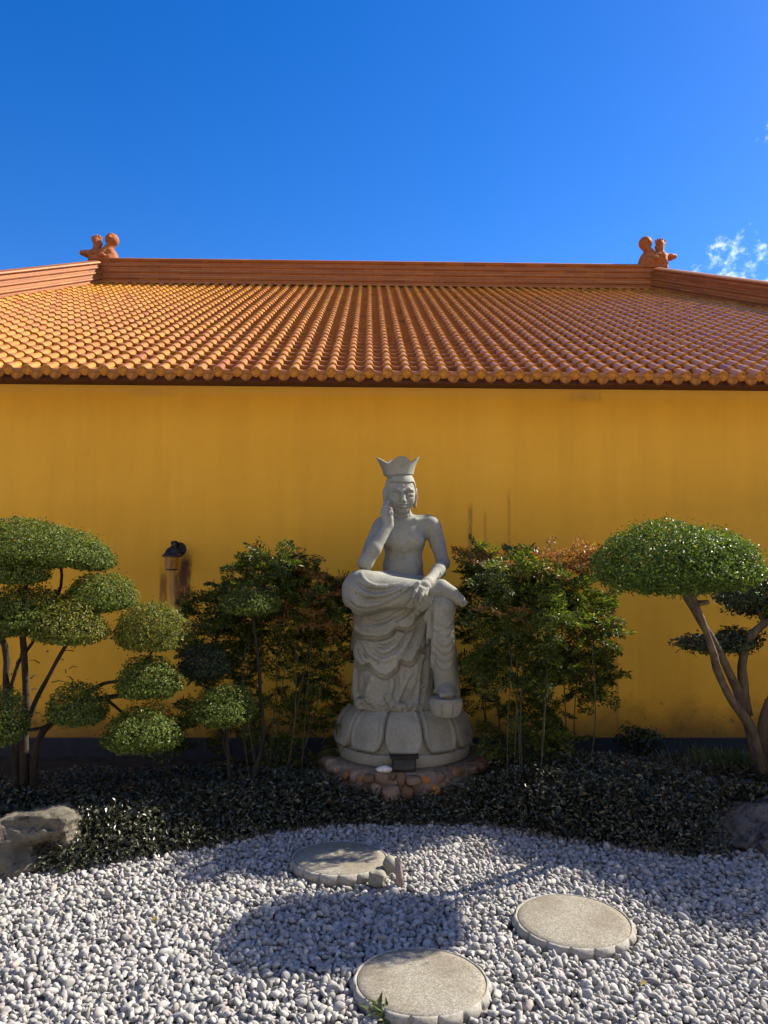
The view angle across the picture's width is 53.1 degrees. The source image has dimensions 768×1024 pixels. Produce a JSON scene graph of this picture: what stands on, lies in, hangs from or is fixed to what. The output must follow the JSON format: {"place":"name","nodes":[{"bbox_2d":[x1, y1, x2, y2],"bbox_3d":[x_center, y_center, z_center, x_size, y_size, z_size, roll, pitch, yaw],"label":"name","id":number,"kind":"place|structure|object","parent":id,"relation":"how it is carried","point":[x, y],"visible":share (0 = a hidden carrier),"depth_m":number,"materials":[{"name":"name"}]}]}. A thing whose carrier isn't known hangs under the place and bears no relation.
{"place":"outdoors","nodes":[
{"label":"outdoors","id":0,"kind":"place"},
{"bbox_2d":[0,756,750,872],"bbox_3d":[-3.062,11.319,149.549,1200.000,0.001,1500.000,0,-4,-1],"label":"ground","id":1,"kind":"structure","parent":0,"point":[45,763],"depth_m":4.94,"materials":[{"name":"soil"}]},
{"bbox_2d":[0,513,194,807],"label":"cloud pruned tree","id":2,"kind":"object","parent":1,"relation":"on","point":[53,621],"visible":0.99,"depth_m":4.37,"materials":[{"name":"green plant"}]},
{"bbox_2d":[176,586,283,824],"bbox_3d":[-0.986,1.174,4.706,0.684,1.430,0.750,0,-4,-1],"label":"cloud pruned tree","id":3,"kind":"object","parent":1,"relation":"on","point":[219,714],"visible":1,"depth_m":4.74,"materials":[{"name":"green plant"}]},
{"bbox_2d":[150,536,353,805],"bbox_3d":[-0.876,1.050,5.398,1.577,1.762,1.040,0,-4,-1],"label":"feathery shrub","id":4,"kind":"object","parent":1,"relation":"on","point":[322,610],"visible":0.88,"depth_m":5.26,"materials":[{"name":"green plant"}]},
{"bbox_2d":[0,744,767,873],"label":"ground cover","id":5,"kind":"object","parent":1,"relation":"on","point":[641,770],"visible":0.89,"depth_m":4.46,"materials":[{"name":"green plant"}]},
{"bbox_2d":[313,742,496,818],"bbox_3d":[0.145,1.791,5.325,1.272,0.299,1.277,0,-4,-1],"label":"masonry base","id":6,"kind":"object","parent":1,"relation":"on","point":[393,784],"visible":0.47,"depth_m":4.83,"materials":[{"name":"stone"}]},
{"bbox_2d":[376,765,391,772],"bbox_3d":[0.000,1.609,4.807,0.107,0.042,0.074,0,-4,-1],"label":"flat stone","id":7,"kind":"object","parent":6,"relation":"on","point":[385,769],"visible":1,"depth_m":4.78,"materials":[{"name":"white stone"}]},
{"bbox_2d":[333,456,472,767],"bbox_3d":[0.139,0.632,5.337,0.972,2.047,1.081,0,-4,-1],"label":"stone statue","id":8,"kind":"object","parent":6,"relation":"on","point":[407,698],"visible":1,"depth_m":5.03,"materials":[{"name":"grey stone"}]},
{"bbox_2d":[389,753,418,771],"bbox_3d":[0.126,1.579,4.835,0.180,0.100,0.098,0,-4,-1],"label":"floodlight","id":9,"kind":"object","parent":6,"relation":"on","point":[403,762],"visible":1,"depth_m":4.79,"materials":[{"name":"black plastic"}]},
{"bbox_2d":[450,534,637,823],"bbox_3d":[1.034,1.026,5.163,1.204,1.795,1.450,0,-4,-1],"label":"feathery shrub","id":10,"kind":"object","parent":1,"relation":"on","point":[520,602],"visible":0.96,"depth_m":4.90,"materials":[{"name":"green plant"}]},
{"bbox_2d":[611,724,668,756],"bbox_3d":[2.011,1.821,5.997,0.396,0.331,0.378,2,-4,-28],"label":"shrub","id":11,"kind":"object","parent":1,"relation":"on","point":[642,737],"visible":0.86,"depth_m":5.94,"materials":[{"name":"green plant"}]},
{"bbox_2d":[577,512,767,797],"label":"leaning tree","id":12,"kind":"object","parent":1,"relation":"on","point":[709,562],"visible":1,"depth_m":4.10,"materials":[{"name":"green plant"}]},
{"bbox_2d":[651,738,755,778],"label":"grass","id":13,"kind":"structure","parent":1,"relation":"on","point":[716,756],"depth_m":5.32,"materials":[{"name":"green plant"}]},
{"bbox_2d":[695,794,767,858],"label":"boulder","id":14,"kind":"object","parent":1,"relation":"on","point":[745,822],"visible":0.5,"depth_m":4.24,"materials":[{"name":"grey stone"}]},
{"bbox_2d":[755,823,767,854],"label":"boulder","id":15,"kind":"object","parent":1,"relation":"on","point":[761,842],"visible":0.77,"depth_m":4.09,"materials":[{"name":"grey stone"}]},
{"bbox_2d":[0,233,767,755],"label":"temple hall","id":16,"kind":"structure","parent":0,"point":[212,415],"depth_m":6.45,"materials":[{"name":"paint"}]},
{"bbox_2d":[162,541,185,570],"bbox_3d":[-1.720,0.355,6.257,0.172,0.244,0.198,0,-4,-1],"label":"wall lantern","id":17,"kind":"object","parent":16,"relation":"attached to","point":[173,553],"depth_m":6.21,"materials":[{"name":"black metal"}]},
{"bbox_2d":[0,815,767,1023],"bbox_3d":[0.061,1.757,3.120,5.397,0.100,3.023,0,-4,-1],"label":"gravel","id":18,"kind":"structure","parent":0,"point":[702,878],"depth_m":3.22,"materials":[{"name":"white gravel"}]},
{"bbox_2d":[0,803,82,881],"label":"boulder","id":19,"kind":"object","parent":18,"relation":"on","point":[23,834],"visible":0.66,"depth_m":3.82,"materials":[{"name":"stone"}]},
{"bbox_2d":[59,866,75,874],"bbox_3d":[-1.555,1.754,3.754,0.097,0.033,0.053,-2,-4,27],"label":"weed","id":20,"kind":"object","parent":18,"relation":"on","point":[64,869],"visible":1,"depth_m":3.75,"materials":[{"name":"green plant"}]},
{"bbox_2d":[289,841,386,889],"bbox_3d":[-0.225,1.800,3.923,0.508,0.076,0.509,1,-5,-1],"label":"stepping stone","id":21,"kind":"object","parent":18,"relation":"on","point":[331,864],"visible":0.83,"depth_m":3.84,"materials":[{"name":"stone"}]},
{"bbox_2d":[360,992,394,1023],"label":"weed","id":22,"kind":"object","parent":18,"relation":"on","point":[378,1005],"visible":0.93,"depth_m":2.59,"materials":[{"name":"green plant"}]},
{"bbox_2d":[368,870,386,887],"bbox_3d":[-0.032,1.753,3.678,0.090,0.078,0.081,0,-4,-1],"label":"loose rock","id":23,"kind":"object","parent":18,"relation":"on","point":[377,878],"visible":1,"depth_m":3.65,"materials":[{"name":"grey stone"}]},
{"bbox_2d":[383,855,394,873],"bbox_3d":[0.028,1.746,3.804,0.071,0.085,0.063,0,-4,-1],"label":"loose rock","id":24,"kind":"object","parent":18,"relation":"on","point":[389,864],"visible":0.87,"depth_m":3.78,"materials":[{"name":"beige stone"}]},
{"bbox_2d":[395,856,402,887],"bbox_3d":[0.071,1.718,3.662,0.036,0.149,0.038,-6,0,-2],"label":"upright stone","id":25,"kind":"object","parent":18,"relation":"on","point":[398,872],"visible":1,"depth_m":3.65,"materials":[{"name":"grey stone"}]},
{"bbox_2d":[350,947,491,1023],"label":"stepping stone","id":26,"kind":"object","parent":18,"relation":"on","point":[420,985],"visible":0.95,"depth_m":2.73,"materials":[{"name":"stone"}]},
{"bbox_2d":[512,894,636,964],"bbox_3d":[0.800,1.761,3.250,0.509,0.076,0.509,-2,-3,39],"label":"stepping stone","id":27,"kind":"object","parent":18,"relation":"on","point":[583,928],"visible":0.94,"depth_m":3.19,"materials":[{"name":"stone"}]},
{"bbox_2d":[0,0,767,280],"label":"sky","id":28,"kind":"structure","parent":0,"point":[509,131],"materials":[{"name":"blue"}]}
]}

